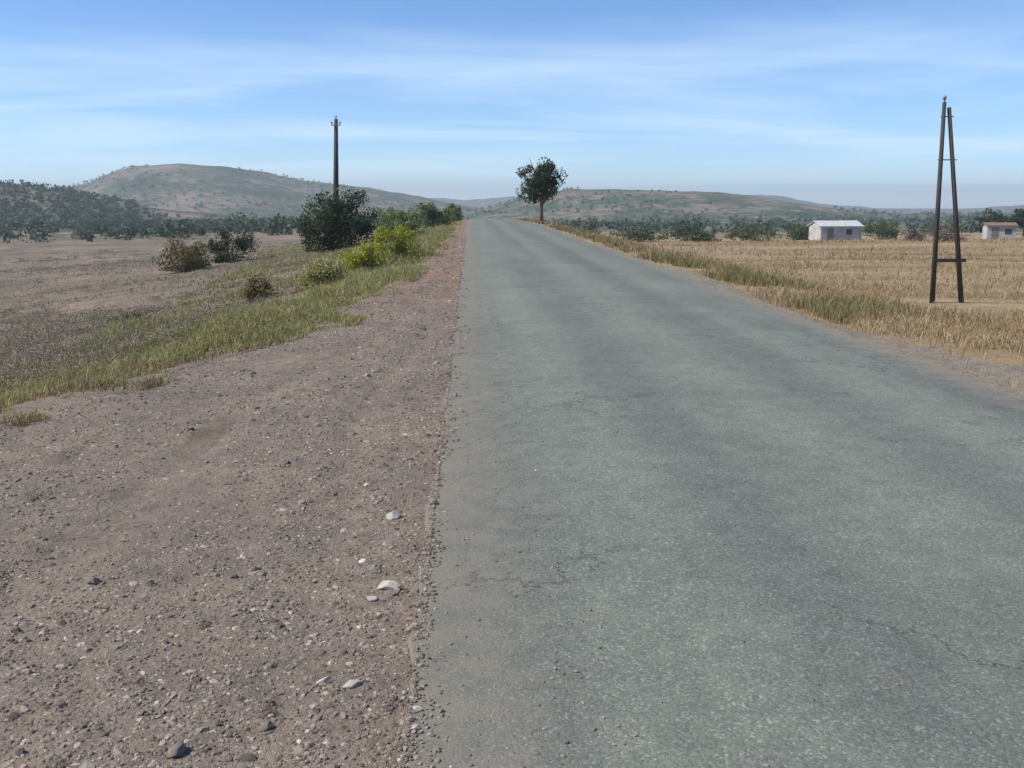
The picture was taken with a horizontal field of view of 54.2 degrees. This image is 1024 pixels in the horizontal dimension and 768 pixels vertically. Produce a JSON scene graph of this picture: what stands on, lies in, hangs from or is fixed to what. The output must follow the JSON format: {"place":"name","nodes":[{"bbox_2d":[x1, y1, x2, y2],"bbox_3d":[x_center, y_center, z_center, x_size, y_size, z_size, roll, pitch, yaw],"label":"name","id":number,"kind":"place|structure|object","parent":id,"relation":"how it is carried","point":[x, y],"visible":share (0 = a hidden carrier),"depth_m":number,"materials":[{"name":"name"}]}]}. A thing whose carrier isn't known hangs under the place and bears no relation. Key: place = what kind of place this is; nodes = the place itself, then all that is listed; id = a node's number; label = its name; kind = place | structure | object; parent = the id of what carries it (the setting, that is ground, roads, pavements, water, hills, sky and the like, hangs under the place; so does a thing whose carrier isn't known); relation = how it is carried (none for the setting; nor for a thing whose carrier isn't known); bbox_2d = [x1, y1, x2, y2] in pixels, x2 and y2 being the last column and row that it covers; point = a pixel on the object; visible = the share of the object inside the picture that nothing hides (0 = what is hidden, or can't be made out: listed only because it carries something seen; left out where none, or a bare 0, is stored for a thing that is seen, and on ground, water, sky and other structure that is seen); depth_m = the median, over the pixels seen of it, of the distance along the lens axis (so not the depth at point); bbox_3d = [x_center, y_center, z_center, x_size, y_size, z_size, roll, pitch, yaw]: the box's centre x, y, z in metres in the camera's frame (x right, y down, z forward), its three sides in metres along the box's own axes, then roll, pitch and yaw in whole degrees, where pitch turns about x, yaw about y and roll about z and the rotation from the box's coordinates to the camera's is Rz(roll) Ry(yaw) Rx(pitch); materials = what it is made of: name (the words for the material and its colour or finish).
{"place":"outdoors","nodes":[
{"label":"outdoors","id":0,"kind":"place"},
{"bbox_2d":[0,219,469,767],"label":"gravel shoulder","id":1,"kind":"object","parent":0,"point":[178,491],"visible":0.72,"depth_m":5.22,"materials":[{"name":"gravel"}]},
{"bbox_2d":[84,577,100,584],"bbox_3d":[-1.920,0.901,4.584,0.060,0.048,0.090,-10,14,-42],"label":"stone","id":2,"kind":"object","parent":1,"relation":"on","point":[92,580],"visible":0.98,"depth_m":4.56,"materials":[{"name":"grey stone"}]},
{"bbox_2d":[167,740,186,757],"bbox_3d":[-1.069,1.168,3.186,0.051,0.044,0.072,-6,13,2],"label":"stone","id":3,"kind":"object","parent":1,"relation":"on","point":[178,748],"visible":1,"depth_m":3.17,"materials":[{"name":"grey stone"}]},
{"bbox_2d":[259,721,274,731],"bbox_3d":[-0.823,1.153,3.358,0.055,0.032,0.038,-20,15,-31],"label":"stone","id":4,"kind":"object","parent":1,"relation":"on","point":[266,726],"visible":1,"depth_m":3.35,"materials":[{"name":"grey stone"}]},
{"bbox_2d":[342,680,360,688],"bbox_3d":[-0.584,1.093,3.639,0.043,0.031,0.063,8,13,37],"label":"stone","id":5,"kind":"object","parent":1,"relation":"on","point":[350,684],"visible":1,"depth_m":3.62,"materials":[{"name":"white stone"}]},
{"bbox_2d":[367,596,376,601],"bbox_3d":[-0.619,0.953,4.418,0.044,0.029,0.047,-2,11,-12],"label":"stone","id":6,"kind":"object","parent":1,"relation":"on","point":[371,598],"visible":1,"depth_m":4.40,"materials":[{"name":"white stone"}]},
{"bbox_2d":[376,580,399,589],"bbox_3d":[-0.564,0.923,4.554,0.121,0.060,0.078,-4,0,32],"label":"stone","id":7,"kind":"object","parent":1,"relation":"on","point":[388,585],"visible":0.84,"depth_m":4.53,"materials":[{"name":"white stone"}]},
{"bbox_2d":[386,510,398,519],"bbox_3d":[-0.662,0.734,5.540,0.080,0.060,0.065,-9,-1,9],"label":"stone","id":8,"kind":"object","parent":1,"relation":"on","point":[393,515],"visible":0.97,"depth_m":5.53,"materials":[{"name":"white stone"}]},
{"bbox_2d":[0,163,1023,455],"bbox_3d":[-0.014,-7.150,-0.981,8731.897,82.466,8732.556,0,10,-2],"label":"ground","id":9,"kind":"structure","parent":0,"point":[190,181],"depth_m":157.19,"materials":[{"name":"brown soil"}]},
{"bbox_2d":[106,311,153,322],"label":"weed clump","id":10,"kind":"object","parent":9,"relation":"on","point":[127,316],"visible":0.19,"depth_m":23.68,"materials":[{"name":"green plant"}]},
{"bbox_2d":[152,232,212,272],"bbox_3d":[-19.786,-7.906,60.716,3.417,2.556,3.885,0,10,-2],"label":"olive bush","id":11,"kind":"object","parent":9,"relation":"on","point":[188,261],"visible":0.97,"depth_m":60.17,"materials":[{"name":"green plant"}]},
{"bbox_2d":[0,222,432,390],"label":"dead scrub","id":12,"kind":"object","parent":9,"relation":"on","point":[46,355],"visible":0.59,"depth_m":24.85,"materials":[{"name":"brown plant"}]},
{"bbox_2d":[0,201,434,243],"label":"valley wood","id":13,"kind":"object","parent":9,"relation":"on","point":[162,227],"visible":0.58,"depth_m":221.34,"materials":[{"name":"green plant"}]},
{"bbox_2d":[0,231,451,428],"bbox_3d":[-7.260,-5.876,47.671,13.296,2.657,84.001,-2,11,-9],"label":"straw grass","id":14,"kind":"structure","parent":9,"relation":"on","point":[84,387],"depth_m":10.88,"materials":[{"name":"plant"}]},
{"bbox_2d":[1,226,455,390],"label":"weeds","id":15,"kind":"object","parent":9,"relation":"on","point":[304,301],"visible":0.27,"depth_m":17.17,"materials":[{"name":"green plant"}]},
{"bbox_2d":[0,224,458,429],"bbox_3d":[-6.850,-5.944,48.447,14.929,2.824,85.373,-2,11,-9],"label":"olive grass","id":16,"kind":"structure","parent":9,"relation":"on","point":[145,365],"depth_m":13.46,"materials":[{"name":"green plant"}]},
{"bbox_2d":[0,220,463,420],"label":"yellow green grass","id":17,"kind":"structure","parent":9,"relation":"on","point":[376,274],"depth_m":17.12,"materials":[{"name":"plant"}]},
{"bbox_2d":[205,228,261,262],"bbox_3d":[-18.053,-8.917,64.779,3.467,2.483,3.087,2,11,13],"label":"dark bush","id":18,"kind":"object","parent":9,"relation":"on","point":[242,243],"visible":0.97,"depth_m":64.38,"materials":[{"name":"green plant"}]},
{"bbox_2d":[240,273,279,302],"bbox_3d":[-6.516,-2.387,25.733,1.003,0.931,0.912,0,10,-2],"label":"bush","id":19,"kind":"object","parent":9,"relation":"on","point":[252,293],"visible":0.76,"depth_m":25.68,"materials":[{"name":"green plant"}]},
{"bbox_2d":[287,256,348,286],"bbox_3d":[-4.979,-2.799,25.654,1.687,0.997,1.455,0,10,-2],"label":"broom bush","id":20,"kind":"object","parent":9,"relation":"on","point":[321,268],"visible":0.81,"depth_m":25.55,"materials":[{"name":"green plant"}]},
{"bbox_2d":[331,116,340,238],"bbox_3d":[-11.262,-12.632,64.353,0.783,8.996,0.420,0,10,-2],"label":"utility pole","id":21,"kind":"object","parent":9,"relation":"on","point":[335,173],"visible":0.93,"depth_m":63.92,"materials":[{"name":"brown wood"}]},
{"bbox_2d":[293,185,381,252],"bbox_3d":[-10.630,-9.851,60.288,5.208,4.223,5.110,-10,14,-43],"label":"bush","id":22,"kind":"object","parent":9,"relation":"on","point":[334,224],"visible":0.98,"depth_m":59.76,"materials":[{"name":"green plant"}]},
{"bbox_2d":[337,238,388,271],"bbox_3d":[-4.476,-3.716,29.630,1.369,1.232,1.388,-8,13,-36],"label":"broom bush","id":23,"kind":"object","parent":9,"relation":"on","point":[366,257],"visible":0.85,"depth_m":29.49,"materials":[{"name":"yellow plant"}]},
{"bbox_2d":[372,206,400,232],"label":"green shrub","id":24,"kind":"object","parent":9,"relation":"on","point":[391,214],"visible":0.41,"depth_m":92.57,"materials":[{"name":"green plant"}]},
{"bbox_2d":[373,222,424,258],"bbox_3d":[-3.675,-4.550,32.546,1.895,1.459,1.314,0,10,-2],"label":"broom bush","id":25,"kind":"object","parent":9,"relation":"on","point":[397,249],"visible":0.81,"depth_m":32.32,"materials":[{"name":"yellow plant"}]},
{"bbox_2d":[387,209,425,237],"bbox_3d":[-6.338,-9.744,61.063,2.630,2.046,2.554,-5,11,-24],"label":"green shrub","id":26,"kind":"object","parent":9,"relation":"on","point":[409,220],"visible":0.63,"depth_m":60.85,"materials":[{"name":"green plant"}]},
{"bbox_2d":[409,201,455,227],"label":"green shrub","id":27,"kind":"object","parent":9,"relation":"on","point":[431,212],"visible":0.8,"depth_m":76.37,"materials":[{"name":"green plant"}]},
{"bbox_2d":[441,203,463,220],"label":"green shrub","id":28,"kind":"object","parent":9,"relation":"on","point":[457,212],"visible":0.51,"depth_m":102.66,"materials":[{"name":"green plant"}]},
{"bbox_2d":[0,164,1014,228],"bbox_3d":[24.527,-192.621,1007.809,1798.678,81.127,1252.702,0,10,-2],"label":"hillside scrub","id":29,"kind":"object","parent":9,"relation":"on","point":[8,213],"visible":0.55,"depth_m":529.92,"materials":[{"name":"green plant"}]},
{"bbox_2d":[515,157,567,223],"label":"roadside tree","id":30,"kind":"object","parent":9,"relation":"on","point":[543,182],"visible":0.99,"depth_m":75.86,"materials":[{"name":"green plant"}]},
{"bbox_2d":[577,225,601,233],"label":"hedge bush","id":31,"kind":"object","parent":9,"relation":"on","point":[590,230],"visible":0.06,"depth_m":118.67,"materials":[{"name":"green plant"}]},
{"bbox_2d":[610,225,669,241],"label":"hedge bush","id":32,"kind":"object","parent":9,"relation":"on","point":[645,233],"visible":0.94,"depth_m":133.90,"materials":[{"name":"green plant"}]},
{"bbox_2d":[662,225,722,241],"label":"hedge bush","id":33,"kind":"object","parent":9,"relation":"on","point":[702,236],"visible":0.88,"depth_m":140.29,"materials":[{"name":"green plant"}]},
{"bbox_2d":[723,225,783,241],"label":"hedge bush","id":34,"kind":"object","parent":9,"relation":"on","point":[751,234],"visible":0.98,"depth_m":149.93,"materials":[{"name":"green plant"}]},
{"bbox_2d":[509,216,1023,387],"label":"dry grass","id":35,"kind":"structure","parent":9,"relation":"on","point":[1001,338],"depth_m":29.36,"materials":[{"name":"beige plant"}]},
{"bbox_2d":[520,217,1018,332],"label":"verge weeds","id":36,"kind":"object","parent":9,"relation":"on","point":[833,304],"visible":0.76,"depth_m":22.08,"materials":[{"name":"beige plant"}]},
{"bbox_2d":[530,222,1023,399],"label":"gravel verge","id":37,"kind":"structure","parent":9,"relation":"on","point":[971,372],"depth_m":11.55,"materials":[{"name":"beige gravel"}]},
{"bbox_2d":[557,215,1021,234],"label":"trees","id":38,"kind":"object","parent":9,"relation":"on","point":[788,225],"visible":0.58,"depth_m":269.03,"materials":[{"name":"green plant"}]},
{"bbox_2d":[786,226,808,239],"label":"hedge bush","id":39,"kind":"object","parent":9,"relation":"on","point":[802,234],"visible":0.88,"depth_m":155.28,"materials":[{"name":"green plant"}]},
{"bbox_2d":[807,220,863,240],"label":"shed","id":40,"kind":"structure","parent":9,"relation":"on","point":[829,229],"depth_m":150.72,"materials":[{"name":"white"}]},
{"bbox_2d":[827,228,833,239],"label":"door","id":41,"kind":"structure","parent":40,"relation":"in","point":[830,232],"depth_m":150.34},
{"bbox_2d":[846,229,851,234],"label":"window","id":42,"kind":"structure","parent":40,"relation":"in","point":[848,231],"depth_m":150.63,"materials":[{"name":"grey glass"}]},
{"bbox_2d":[862,219,905,239],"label":"hedge bush","id":43,"kind":"object","parent":9,"relation":"on","point":[893,231],"visible":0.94,"depth_m":157.82,"materials":[{"name":"green plant"}]},
{"bbox_2d":[903,229,926,240],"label":"brown bush","id":44,"kind":"object","parent":9,"relation":"on","point":[913,235],"visible":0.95,"depth_m":125.66,"materials":[{"name":"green plant"}]},
{"bbox_2d":[920,223,973,241],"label":"brown bush","id":45,"kind":"object","parent":9,"relation":"on","point":[949,236],"visible":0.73,"depth_m":120.55,"materials":[{"name":"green plant"}]},
{"bbox_2d":[929,95,965,302],"bbox_3d":[13.075,-5.199,29.584,1.208,6.457,0.214,0,10,-2],"label":"twin leg pole","id":46,"kind":"object","parent":9,"relation":"on","point":[958,260],"visible":0.9,"depth_m":29.59,"materials":[{"name":"brown wood"}]},
{"bbox_2d":[972,208,1008,227],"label":"tree","id":47,"kind":"object","parent":9,"relation":"on","point":[994,216],"visible":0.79,"depth_m":191.52,"materials":[{"name":"green plant"}]},
{"bbox_2d":[981,222,1018,239],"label":"hut","id":48,"kind":"object","parent":9,"relation":"on","point":[993,230],"visible":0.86,"depth_m":141.52,"materials":[{"name":"white concrete"}]},
{"bbox_2d":[991,227,998,239],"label":"door","id":49,"kind":"structure","parent":48,"relation":"in","point":[995,230],"depth_m":141.58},
{"bbox_2d":[1005,229,1011,233],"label":"window","id":50,"kind":"structure","parent":48,"relation":"in","point":[1007,231],"depth_m":141.20,"materials":[{"name":"grey glass"}]},
{"bbox_2d":[1007,208,1023,235],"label":"tree","id":51,"kind":"object","parent":9,"relation":"on","point":[1018,217],"visible":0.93,"depth_m":175.96,"materials":[{"name":"green plant"}]},
{"bbox_2d":[0,0,1023,208],"label":"sky","id":52,"kind":"structure","parent":0,"point":[833,102],"materials":[{"name":"blue"}]},
{"bbox_2d":[399,219,1023,767],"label":"road","id":53,"kind":"structure","parent":0,"point":[855,479],"depth_m":5.01,"materials":[{"name":"grey asphalt"}]},
{"bbox_2d":[404,292,1016,767],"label":"road grit","id":54,"kind":"object","parent":53,"relation":"on","point":[526,592],"visible":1,"depth_m":4.15,"materials":[{"name":"gravel"}]}
]}

